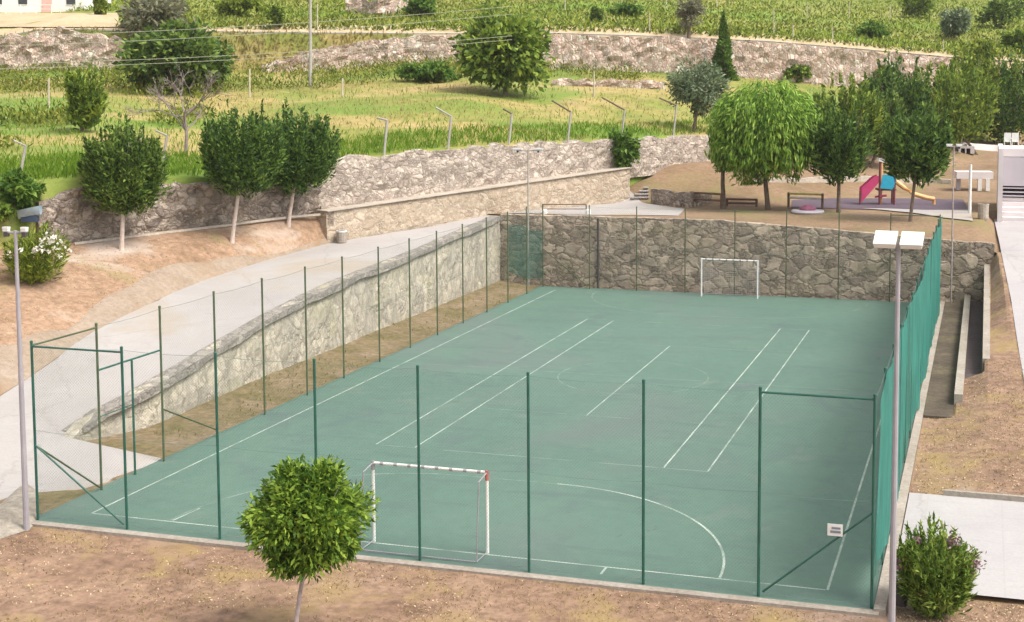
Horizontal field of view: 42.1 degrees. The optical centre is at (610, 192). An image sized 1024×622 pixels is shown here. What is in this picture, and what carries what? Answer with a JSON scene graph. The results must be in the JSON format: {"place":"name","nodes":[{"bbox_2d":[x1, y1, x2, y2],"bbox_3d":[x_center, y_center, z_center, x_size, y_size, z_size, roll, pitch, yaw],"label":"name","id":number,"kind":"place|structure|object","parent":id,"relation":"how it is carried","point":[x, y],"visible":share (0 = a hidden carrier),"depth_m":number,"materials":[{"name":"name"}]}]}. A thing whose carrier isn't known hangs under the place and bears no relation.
{"place":"outdoors","nodes":[
{"label":"outdoors","id":0,"kind":"place"},
{"bbox_2d":[0,484,35,537],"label":"road embankment","id":1,"kind":"structure","parent":0,"point":[11,514],"depth_m":35.67,"materials":[{"name":"grey concrete"}]},
{"bbox_2d":[0,13,117,26],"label":"yard","id":2,"kind":"structure","parent":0,"point":[54,20],"depth_m":139.13,"materials":[{"name":"beige concrete"}]},
{"bbox_2d":[0,217,325,395],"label":"dirt bank","id":3,"kind":"structure","parent":0,"point":[70,297],"depth_m":58.28,"materials":[{"name":"brown soil"}]},
{"bbox_2d":[0,220,72,285],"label":"flowering bush","id":4,"kind":"object","parent":3,"relation":"on","point":[31,266],"visible":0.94,"depth_m":54.04,"materials":[{"name":"green plant"}]},
{"bbox_2d":[76,112,175,250],"bbox_3d":[-21.861,-0.512,59.997,4.257,6.409,3.914,-2,5,-20],"label":"street tree","id":5,"kind":"object","parent":3,"relation":"on","point":[124,170],"visible":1,"depth_m":59.02,"materials":[{"name":"green plant"}]},
{"bbox_2d":[36,180,321,244],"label":"rubble wall","id":6,"kind":"structure","parent":3,"relation":"on","point":[72,215],"depth_m":63.53,"materials":[{"name":"grey stone"}]},
{"bbox_2d":[73,213,320,244],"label":"bank kerb","id":7,"kind":"structure","parent":3,"relation":"on","point":[203,228],"depth_m":64.18,"materials":[{"name":"concrete"}]},
{"bbox_2d":[195,98,288,243],"bbox_3d":[-17.685,-1.026,63.820,4.360,7.100,4.448,-2,5,-24],"label":"street tree","id":8,"kind":"object","parent":3,"relation":"on","point":[249,156],"visible":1,"depth_m":62.78,"materials":[{"name":"green plant"}]},
{"bbox_2d":[259,96,342,226],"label":"street tree","id":9,"kind":"object","parent":3,"relation":"on","point":[312,157],"visible":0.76,"depth_m":66.93,"materials":[{"name":"green plant"}]},
{"bbox_2d":[0,238,330,394],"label":"road shoulder","id":10,"kind":"object","parent":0,"point":[155,285],"visible":0.94,"depth_m":55.03},
{"bbox_2d":[0,25,412,71],"bbox_3d":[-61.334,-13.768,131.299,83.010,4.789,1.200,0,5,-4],"label":"terrace bank","id":11,"kind":"structure","parent":0,"point":[282,38],"depth_m":133.46,"materials":[{"name":"green plant"}]},
{"bbox_2d":[115,0,195,35],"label":"grey tree","id":12,"kind":"object","parent":11,"relation":"on","point":[144,13],"visible":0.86,"depth_m":131.75,"materials":[{"name":"green plant"}]},
{"bbox_2d":[0,215,490,499],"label":"road","id":13,"kind":"structure","parent":0,"point":[137,335],"depth_m":50.70,"materials":[{"name":"concrete"}]},
{"bbox_2d":[0,6,511,36],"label":"power cable","id":14,"kind":"object","parent":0,"point":[255,25],"visible":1,"depth_m":94.94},
{"bbox_2d":[4,39,511,68],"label":"power cable","id":15,"kind":"object","parent":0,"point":[251,58],"visible":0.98,"depth_m":94.96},
{"bbox_2d":[13,36,505,63],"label":"power cable","id":16,"kind":"object","parent":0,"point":[252,54],"visible":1,"depth_m":95.02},
{"bbox_2d":[13,14,508,45],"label":"power cable","id":17,"kind":"object","parent":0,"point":[255,34],"visible":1,"depth_m":95.10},
{"bbox_2d":[0,280,541,514],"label":"verge","id":18,"kind":"structure","parent":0,"point":[386,342],"depth_m":51.63,"materials":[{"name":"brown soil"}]},
{"bbox_2d":[0,252,1023,621],"bbox_3d":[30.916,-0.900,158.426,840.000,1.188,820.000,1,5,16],"label":"ground","id":19,"kind":"structure","parent":0,"point":[380,598],"depth_m":30.48,"materials":[{"name":"brown soil"}]},
{"bbox_2d":[2,227,29,530],"bbox_3d":[-15.383,4.912,34.611,0.650,8.098,0.158,1,5,7],"label":"floodlight pole","id":20,"kind":"object","parent":19,"relation":"on","point":[23,232],"visible":1,"depth_m":34.57,"materials":[{"name":"metal"}]},
{"bbox_2d":[62,215,500,440],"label":"ramp wall","id":21,"kind":"structure","parent":19,"relation":"on","point":[293,311],"depth_m":56.22,"materials":[{"name":"stone"}]},
{"bbox_2d":[235,454,380,621],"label":"round tree","id":22,"kind":"object","parent":19,"relation":"on","point":[299,518],"visible":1,"depth_m":27.06,"materials":[{"name":"green plant"}]},
{"bbox_2d":[36,286,921,609],"bbox_3d":[0.934,7.431,53.022,22.360,0.200,42.700,1,5,16],"label":"court","id":23,"kind":"object","parent":19,"relation":"on","point":[840,352],"visible":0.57,"depth_m":43.03,"materials":[{"name":"green paint"}]},
{"bbox_2d":[33,204,541,514],"bbox_3d":[-9.666,4.664,55.632,0.080,4.880,42.136,1,5,16],"label":"court fence","id":24,"kind":"object","parent":23,"relation":"on","point":[214,327],"visible":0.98,"depth_m":48.38,"materials":[{"name":"green metal"}]},
{"bbox_2d":[360,460,488,562],"bbox_3d":[-4.654,7.942,33.105,3.189,2.110,0.814,1,5,16],"label":"goal","id":25,"kind":"object","parent":23,"relation":"on","point":[374,462],"visible":0.83,"depth_m":33.07,"materials":[{"name":"white paint"}]},
{"bbox_2d":[30,340,876,608],"bbox_3d":[-4.774,6.608,32.443,22.150,4.880,0.080,1,5,16],"label":"court fence","id":26,"kind":"object","parent":23,"relation":"on","point":[759,468],"visible":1,"depth_m":31.87,"materials":[{"name":"green metal"}]},
{"bbox_2d":[92,290,880,589],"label":"pitch lines","id":27,"kind":"object","parent":23,"relation":"on","point":[836,560],"visible":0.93,"depth_m":35.57,"materials":[{"name":"white paint"}]},
{"bbox_2d":[168,290,908,520],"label":"faded lines","id":28,"kind":"object","parent":23,"relation":"on","point":[572,414],"visible":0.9,"depth_m":50.06,"materials":[{"name":"white paint"}]},
{"bbox_2d":[377,319,808,470],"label":"tennis lines","id":29,"kind":"object","parent":23,"relation":"on","point":[621,386],"visible":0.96,"depth_m":50.13,"materials":[{"name":"white paint"}]},
{"bbox_2d":[701,258,759,298],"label":"goal","id":30,"kind":"object","parent":23,"relation":"on","point":[757,267],"visible":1,"depth_m":72.70,"materials":[{"name":"white paint"}]},
{"bbox_2d":[542,204,940,301],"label":"court fence","id":31,"kind":"object","parent":23,"relation":"on","point":[735,214],"visible":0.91,"depth_m":73.00,"materials":[{"name":"green metal"}]},
{"bbox_2d":[873,215,940,600],"bbox_3d":[11.628,5.161,49.700,0.080,4.880,42.272,1,5,16],"label":"court fence","id":32,"kind":"object","parent":23,"relation":"on","point":[920,278],"visible":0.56,"depth_m":40.56,"materials":[{"name":"green paint"}]},
{"bbox_2d":[874,221,941,577],"bbox_3d":[11.689,5.171,49.720,0.191,4.656,42.100,1,5,16],"label":"shade net","id":33,"kind":"object","parent":32,"relation":"attached to","point":[924,310],"visible":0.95,"depth_m":42.21,"materials":[{"name":"green fabric"}]},
{"bbox_2d":[31,301,944,617],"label":"kerb","id":34,"kind":"structure","parent":19,"relation":"on","point":[881,603],"depth_m":32.23,"materials":[{"name":"concrete"}]},
{"bbox_2d":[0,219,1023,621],"bbox_3d":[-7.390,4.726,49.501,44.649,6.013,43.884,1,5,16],"label":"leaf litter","id":35,"kind":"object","parent":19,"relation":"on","point":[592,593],"visible":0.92,"depth_m":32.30,"materials":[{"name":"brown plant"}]},
{"bbox_2d":[0,231,1023,621],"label":"straw","id":36,"kind":"object","parent":19,"relation":"on","point":[462,573],"visible":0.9,"depth_m":30.74,"materials":[{"name":"beige plant"}]},
{"bbox_2d":[512,148,542,285],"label":"floodlight pole","id":37,"kind":"object","parent":19,"relation":"on","point":[520,149],"visible":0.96,"depth_m":76.08,"materials":[{"name":"metal"}]},
{"bbox_2d":[500,214,994,302],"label":"retaining wall","id":38,"kind":"structure","parent":19,"relation":"on","point":[970,259],"depth_m":73.66,"materials":[{"name":"grey stone"}]},
{"bbox_2d":[873,230,924,621],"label":"floodlight pole","id":39,"kind":"object","parent":19,"relation":"on","point":[908,240],"visible":1,"depth_m":28.24,"materials":[{"name":"metal"}]},
{"bbox_2d":[896,511,986,620],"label":"flowering bush","id":40,"kind":"object","parent":19,"relation":"on","point":[938,578],"visible":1,"depth_m":29.01,"materials":[{"name":"green plant"}]},
{"bbox_2d":[946,144,961,303],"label":"floodlight pole","id":41,"kind":"object","parent":19,"relation":"on","point":[950,145],"visible":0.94,"depth_m":69.42,"materials":[{"name":"grey metal"}]},
{"bbox_2d":[899,493,1023,599],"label":"concrete pad","id":42,"kind":"object","parent":19,"relation":"on","point":[994,529],"visible":0.6,"depth_m":34.77,"materials":[{"name":"grey concrete"}]},
{"bbox_2d":[954,295,970,404],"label":"seating wall","id":43,"kind":"structure","parent":19,"relation":"on","point":[959,384],"depth_m":54.79,"materials":[{"name":"concrete"}]},
{"bbox_2d":[943,489,1023,501],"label":"pad kerb","id":44,"kind":"structure","parent":19,"relation":"on","point":[985,495],"depth_m":37.33,"materials":[{"name":"concrete"}]},
{"bbox_2d":[982,264,989,370],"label":"seating wall","id":45,"kind":"structure","parent":19,"relation":"on","point":[986,331],"depth_m":58.80,"materials":[{"name":"concrete"}]},
{"bbox_2d":[0,62,1023,248],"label":"terrace","id":46,"kind":"structure","parent":0,"point":[54,186],"depth_m":98.60,"materials":[{"name":"green plant"}]},
{"bbox_2d":[0,202,16,221],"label":"bramble bush","id":47,"kind":"object","parent":46,"relation":"on","point":[6,210],"visible":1,"depth_m":56.95,"materials":[{"name":"green plant"}]},
{"bbox_2d":[0,167,46,209],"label":"bramble bush","id":48,"kind":"object","parent":46,"relation":"on","point":[23,190],"visible":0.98,"depth_m":57.51,"materials":[{"name":"green plant"}]},
{"bbox_2d":[17,205,41,221],"bbox_3d":[-25.411,0.908,58.049,0.953,0.717,0.640,0,5,0],"label":"water trough","id":49,"kind":"object","parent":46,"relation":"on","point":[31,214],"visible":1,"depth_m":57.89,"materials":[{"name":"plastic"}]},
{"bbox_2d":[0,26,124,71],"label":"ruined wall","id":50,"kind":"structure","parent":46,"relation":"on","point":[62,49],"depth_m":131.03,"materials":[{"name":"stone"}]},
{"bbox_2d":[62,63,109,131],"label":"slender tree","id":51,"kind":"object","parent":46,"relation":"on","point":[86,105],"visible":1,"depth_m":77.00,"materials":[{"name":"green plant"}]},
{"bbox_2d":[112,15,239,93],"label":"fruit tree","id":52,"kind":"object","parent":46,"relation":"on","point":[155,49],"visible":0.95,"depth_m":107.14,"materials":[{"name":"green plant"}]},
{"bbox_2d":[124,66,233,151],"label":"dead tree","id":53,"kind":"object","parent":46,"relation":"on","point":[184,125],"visible":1,"depth_m":73.21,"materials":[{"name":"grey wood"}]},
{"bbox_2d":[309,0,311,86],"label":"utility pole","id":54,"kind":"object","parent":46,"relation":"on","point":[310,39],"visible":0.79,"depth_m":115.40,"materials":[{"name":"concrete"}]},
{"bbox_2d":[0,50,647,148],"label":"weeds","id":55,"kind":"object","parent":46,"relation":"on","point":[44,116],"visible":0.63,"depth_m":114.35,"materials":[{"name":"green plant"}]},
{"bbox_2d":[0,68,711,163],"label":"dry grass","id":56,"kind":"structure","parent":46,"relation":"on","point":[451,103],"depth_m":97.55,"materials":[{"name":"plant"}]},
{"bbox_2d":[0,62,847,181],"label":"green grass","id":57,"kind":"structure","parent":46,"relation":"on","point":[35,169],"depth_m":80.53,"materials":[{"name":"green plant"}]},
{"bbox_2d":[394,58,462,82],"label":"shrub","id":58,"kind":"object","parent":46,"relation":"on","point":[429,71],"visible":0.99,"depth_m":115.52,"materials":[{"name":"green plant"}]},
{"bbox_2d":[314,167,630,242],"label":"ledge wall","id":59,"kind":"structure","parent":46,"relation":"on","point":[603,186],"depth_m":76.96,"materials":[{"name":"stone"}]},
{"bbox_2d":[608,127,642,167],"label":"ledge bush","id":60,"kind":"object","parent":59,"relation":"on","point":[625,152],"visible":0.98,"depth_m":87.17,"materials":[{"name":"green plant"}]},
{"bbox_2d":[447,0,555,96],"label":"fruit tree","id":61,"kind":"object","parent":46,"relation":"on","point":[505,64],"visible":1,"depth_m":105.83,"materials":[{"name":"green plant"}]},
{"bbox_2d":[317,134,710,208],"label":"terrace wall","id":62,"kind":"structure","parent":46,"relation":"on","point":[358,179],"depth_m":78.30,"materials":[{"name":"stone"}]},
{"bbox_2d":[551,78,664,88],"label":"garden wall","id":63,"kind":"structure","parent":46,"relation":"on","point":[643,84],"depth_m":121.57,"materials":[{"name":"stone"}]},
{"bbox_2d":[261,34,965,86],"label":"field wall","id":64,"kind":"structure","parent":46,"relation":"on","point":[768,60],"depth_m":135.47,"materials":[{"name":"stone"}]},
{"bbox_2d":[664,51,733,131],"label":"olive tree","id":65,"kind":"object","parent":46,"relation":"on","point":[696,93],"visible":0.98,"depth_m":95.05,"materials":[{"name":"green plant"}]},
{"bbox_2d":[710,8,740,80],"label":"cypress","id":66,"kind":"object","parent":46,"relation":"on","point":[722,57],"visible":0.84,"depth_m":133.66,"materials":[{"name":"green plant"}]},
{"bbox_2d":[782,63,812,82],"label":"hill bush","id":67,"kind":"object","parent":46,"relation":"on","point":[794,70],"visible":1,"depth_m":136.28,"materials":[{"name":"green plant"}]},
{"bbox_2d":[943,38,1023,114],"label":"park tree","id":68,"kind":"object","parent":46,"relation":"on","point":[984,61],"visible":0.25,"depth_m":122.64,"materials":[{"name":"green plant"}]},
{"bbox_2d":[0,0,1023,54],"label":"hillside","id":69,"kind":"structure","parent":0,"point":[817,11],"depth_m":172.12,"materials":[{"name":"green plant"}]},
{"bbox_2d":[0,0,110,12],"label":"house","id":70,"kind":"structure","parent":69,"relation":"on","point":[28,6],"depth_m":161.79,"materials":[{"name":"white paint"}]},
{"bbox_2d":[214,0,269,15],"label":"hill bush","id":71,"kind":"object","parent":69,"relation":"on","point":[238,7],"visible":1,"depth_m":147.34,"materials":[{"name":"green plant"}]},
{"bbox_2d":[345,0,407,14],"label":"hill wall","id":72,"kind":"structure","parent":69,"relation":"on","point":[378,7],"depth_m":151.19,"materials":[{"name":"stone"}]},
{"bbox_2d":[401,0,436,16],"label":"hill bush","id":73,"kind":"object","parent":69,"relation":"on","point":[423,6],"visible":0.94,"depth_m":148.94,"materials":[{"name":"green plant"}]},
{"bbox_2d":[66,0,1023,58],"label":"vine leaves","id":74,"kind":"object","parent":69,"relation":"on","point":[699,30],"visible":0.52,"depth_m":151.34,"materials":[{"name":"green plant"}]},
{"bbox_2d":[121,0,1023,51],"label":"undergrowth","id":75,"kind":"object","parent":69,"relation":"on","point":[431,16],"visible":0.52,"depth_m":154.34,"materials":[{"name":"green plant"}]},
{"bbox_2d":[605,2,644,16],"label":"hill bush","id":76,"kind":"object","parent":69,"relation":"on","point":[625,7],"visible":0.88,"depth_m":158.81,"materials":[{"name":"green plant"}]},
{"bbox_2d":[854,20,891,38],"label":"hill bush","id":77,"kind":"object","parent":69,"relation":"on","point":[869,28],"visible":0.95,"depth_m":149.40,"materials":[{"name":"green plant"}]},
{"bbox_2d":[895,0,936,17],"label":"hill bush","id":78,"kind":"object","parent":69,"relation":"on","point":[917,7],"visible":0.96,"depth_m":192.98,"materials":[{"name":"green plant"}]},
{"bbox_2d":[937,6,974,39],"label":"grey tree","id":79,"kind":"object","parent":69,"relation":"on","point":[954,22],"visible":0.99,"depth_m":157.06,"materials":[{"name":"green plant"}]},
{"bbox_2d":[974,0,1023,27],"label":"hill bush","id":80,"kind":"object","parent":69,"relation":"on","point":[996,11],"visible":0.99,"depth_m":174.58,"materials":[{"name":"green plant"}]},
{"bbox_2d":[998,27,1023,50],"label":"hill bush","id":81,"kind":"object","parent":69,"relation":"on","point":[1014,39],"visible":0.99,"depth_m":145.21,"materials":[{"name":"green plant"}]},
{"bbox_2d":[0,23,1023,60],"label":"field track","id":82,"kind":"structure","parent":0,"point":[358,30],"depth_m":136.95,"materials":[{"name":"beige soil"}]},
{"bbox_2d":[264,4,285,29],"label":"lollipop tree","id":83,"kind":"object","parent":82,"relation":"on","point":[275,14],"visible":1,"depth_m":134.20,"materials":[{"name":"green plant"}]},
{"bbox_2d":[960,38,1001,59],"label":"hill bush","id":84,"kind":"object","parent":82,"relation":"on","point":[975,43],"visible":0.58,"depth_m":138.38,"materials":[{"name":"green plant"}]},
{"bbox_2d":[509,191,683,215],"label":"pavement","id":85,"kind":"structure","parent":0,"point":[613,209],"depth_m":81.07,"materials":[{"name":"concrete"}]},
{"bbox_2d":[413,34,1022,72],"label":"wall backfill","id":86,"kind":"structure","parent":0,"point":[716,40],"depth_m":137.56,"materials":[{"name":"brown soil"}]},
{"bbox_2d":[674,0,706,38],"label":"smoke tree","id":87,"kind":"object","parent":86,"relation":"on","point":[687,12],"visible":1,"depth_m":136.52,"materials":[{"name":"grey plant"}]},
{"bbox_2d":[493,136,1023,272],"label":"plaza","id":88,"kind":"structure","parent":0,"point":[695,177],"depth_m":88.09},
{"bbox_2d":[651,188,711,207],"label":"wall","id":89,"kind":"structure","parent":88,"relation":"on","point":[667,197],"depth_m":84.40,"materials":[{"name":"grey stone"}]},
{"bbox_2d":[708,126,736,208],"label":"willow sapling","id":90,"kind":"object","parent":88,"relation":"on","point":[719,168],"visible":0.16,"depth_m":82.47,"materials":[{"name":"green plant"}]},
{"bbox_2d":[703,72,824,209],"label":"weeping willow","id":91,"kind":"object","parent":88,"relation":"on","point":[767,133],"visible":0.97,"depth_m":80.00,"materials":[{"name":"green plant"}]},
{"bbox_2d":[787,192,823,208],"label":"barrier","id":92,"kind":"object","parent":88,"relation":"on","point":[814,198],"visible":0.88,"depth_m":83.03,"materials":[{"name":"brown wood"}]},
{"bbox_2d":[796,95,878,212],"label":"park tree","id":93,"kind":"object","parent":88,"relation":"on","point":[839,153],"visible":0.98,"depth_m":79.47,"materials":[{"name":"green plant"}]},
{"bbox_2d":[812,71,886,171],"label":"park tree","id":94,"kind":"object","parent":88,"relation":"on","point":[867,102],"visible":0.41,"depth_m":98.56,"materials":[{"name":"green plant"}]},
{"bbox_2d":[754,176,950,183],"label":"park wall","id":95,"kind":"structure","parent":88,"relation":"on","point":[860,179],"depth_m":95.57,"materials":[{"name":"stone"}]},
{"bbox_2d":[791,198,967,209],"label":"playground floor","id":96,"kind":"structure","parent":88,"relation":"on","point":[900,203],"depth_m":85.53,"materials":[{"name":"purple rubber"}]},
{"bbox_2d":[859,158,934,204],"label":"play tower","id":97,"kind":"structure","parent":96,"relation":"on","point":[885,182],"depth_m":84.72,"materials":[{"name":"multicoloured plastic"}]},
{"bbox_2d":[858,82,907,167],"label":"park tree","id":98,"kind":"object","parent":88,"relation":"on","point":[894,104],"visible":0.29,"depth_m":101.99,"materials":[{"name":"green plant"}]},
{"bbox_2d":[856,49,932,156],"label":"park tree","id":99,"kind":"object","parent":88,"relation":"on","point":[907,91],"visible":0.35,"depth_m":106.08,"materials":[{"name":"green plant"}]},
{"bbox_2d":[880,94,956,221],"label":"park tree","id":100,"kind":"object","parent":88,"relation":"on","point":[920,153],"visible":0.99,"depth_m":75.00,"materials":[{"name":"green plant"}]},
{"bbox_2d":[866,208,972,220],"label":"playground kerb","id":101,"kind":"structure","parent":88,"relation":"on","point":[962,214],"depth_m":79.44,"materials":[{"name":"concrete"}]},
{"bbox_2d":[912,42,1002,154],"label":"park tree","id":102,"kind":"object","parent":88,"relation":"on","point":[955,99],"visible":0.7,"depth_m":115.81,"materials":[{"name":"green plant"}]},
{"bbox_2d":[954,171,993,190],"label":"concrete table","id":103,"kind":"object","parent":88,"relation":"on","point":[979,176],"visible":0.95,"depth_m":95.26,"materials":[{"name":"paint"}]},
{"bbox_2d":[959,40,1023,144],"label":"park tree","id":104,"kind":"object","parent":88,"relation":"on","point":[1010,115],"visible":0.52,"depth_m":121.89,"materials":[{"name":"green plant"}]},
{"bbox_2d":[997,144,1023,221],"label":"building","id":105,"kind":"structure","parent":88,"relation":"on","point":[1010,186],"depth_m":81.25,"materials":[{"name":"paint"}]},
{"bbox_2d":[923,302,963,418],"bbox_3d":[14.859,6.859,58.295,1.000,0.120,25.000,1,5,16],"label":"trench","id":106,"kind":"object","parent":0,"point":[943,378],"visible":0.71,"depth_m":54.40,"materials":[{"name":"concrete"}]},
{"bbox_2d":[909,252,1023,494],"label":"bank","id":107,"kind":"structure","parent":0,"point":[1003,344],"depth_m":44.64,"materials":[{"name":"brown soil"}]},
{"bbox_2d":[965,301,982,377],"bbox_3d":[16.655,6.586,60.473,0.660,0.180,19.600,1,5,16],"label":"trench","id":108,"kind":"object","parent":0,"point":[973,366],"visible":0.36,"depth_m":59.02,"materials":[{"name":"concrete"}]},
{"bbox_2d":[994,219,1023,376],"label":"path","id":109,"kind":"structure","parent":0,"point":[1011,236],"depth_m":66.34,"materials":[{"name":"concrete"}]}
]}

